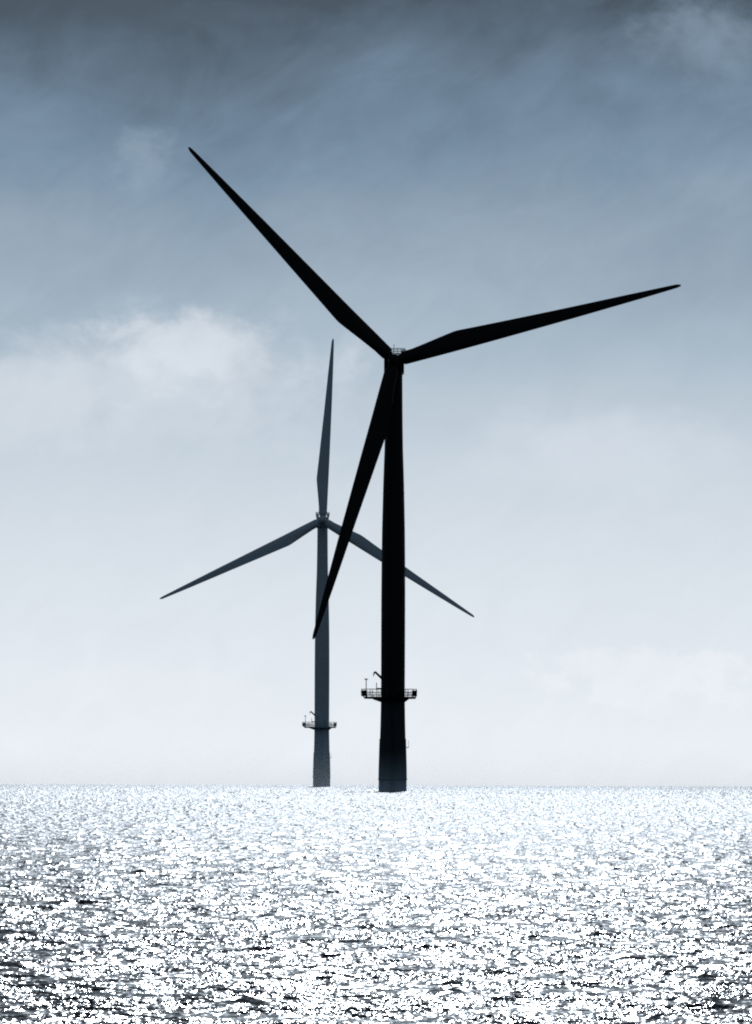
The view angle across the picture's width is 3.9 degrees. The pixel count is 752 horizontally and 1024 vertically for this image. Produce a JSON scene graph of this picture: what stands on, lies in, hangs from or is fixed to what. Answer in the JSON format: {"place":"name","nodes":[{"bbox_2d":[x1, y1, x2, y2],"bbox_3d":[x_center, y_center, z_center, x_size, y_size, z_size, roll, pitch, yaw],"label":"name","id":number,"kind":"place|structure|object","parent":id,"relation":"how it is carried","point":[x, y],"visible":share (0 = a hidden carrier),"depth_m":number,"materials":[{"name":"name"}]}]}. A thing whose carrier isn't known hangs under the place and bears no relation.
{"place":"outdoors","nodes":[
{"label":"outdoors","id":0,"kind":"place"},
{"bbox_2d":[0,784,751,1023],"bbox_3d":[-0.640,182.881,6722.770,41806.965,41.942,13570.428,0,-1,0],"label":"sea","id":1,"kind":"structure","parent":0,"point":[251,904],"depth_m":215.74,"materials":[{"name":"white liquid"}]},
{"bbox_2d":[160,339,473,786],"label":"wind turbine","id":2,"kind":"object","parent":1,"relation":"in","point":[322,524],"visible":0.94,"depth_m":3281.33,"materials":[{"name":"paint"}]},
{"bbox_2d":[188,147,680,790],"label":"wind turbine","id":3,"kind":"object","parent":1,"relation":"in","point":[386,423],"visible":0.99,"depth_m":2016.27,"materials":[{"name":"metal"}]},
{"bbox_2d":[0,0,751,786],"label":"sky","id":4,"kind":"structure","parent":0,"point":[580,487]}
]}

